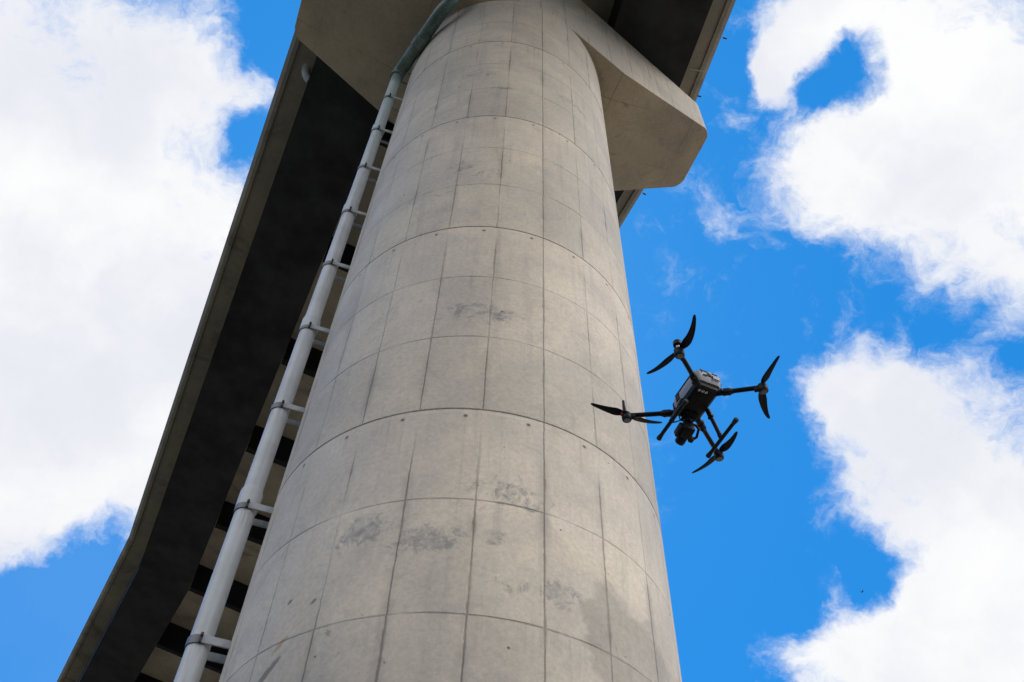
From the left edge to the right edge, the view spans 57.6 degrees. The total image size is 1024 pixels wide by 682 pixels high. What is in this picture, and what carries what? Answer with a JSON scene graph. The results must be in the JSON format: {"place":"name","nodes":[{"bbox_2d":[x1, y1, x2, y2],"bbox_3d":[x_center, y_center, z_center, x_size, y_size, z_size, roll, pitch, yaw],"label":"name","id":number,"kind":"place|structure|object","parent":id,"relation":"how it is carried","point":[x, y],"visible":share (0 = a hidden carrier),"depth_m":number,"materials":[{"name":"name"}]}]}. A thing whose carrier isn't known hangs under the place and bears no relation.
{"place":"outdoors","nodes":[
{"label":"outdoors","id":0,"kind":"place"},
{"bbox_2d":[0,0,1023,681],"label":"sky","id":1,"kind":"structure","parent":0,"point":[849,211],"materials":[{"name":"blue"}]},
{"bbox_2d":[591,315,779,472],"bbox_3d":[1.208,0.375,5.876,0.973,0.358,1.046,34,-60,-21],"label":"drone","id":2,"kind":"object","parent":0,"point":[699,391],"visible":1,"depth_m":5.90,"materials":[{"name":"black plastic"}]},
{"label":"ground","id":3,"kind":"structure","parent":0,"visible":0},
{"bbox_2d":[219,0,706,681],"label":"bridge pier","id":4,"kind":"structure","parent":3,"relation":"on","point":[467,490],"depth_m":8.11,"materials":[{"name":"concrete"}]},
{"bbox_2d":[174,0,461,681],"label":"drainpipe","id":5,"kind":"object","parent":4,"relation":"attached to","point":[202,639],"visible":0.87,"depth_m":9.16,"materials":[{"name":"plastic"}]},
{"bbox_2d":[57,0,735,681],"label":"viaduct deck","id":6,"kind":"structure","parent":4,"relation":"on","point":[301,176],"depth_m":25.10,"materials":[{"name":"concrete"}]}
]}

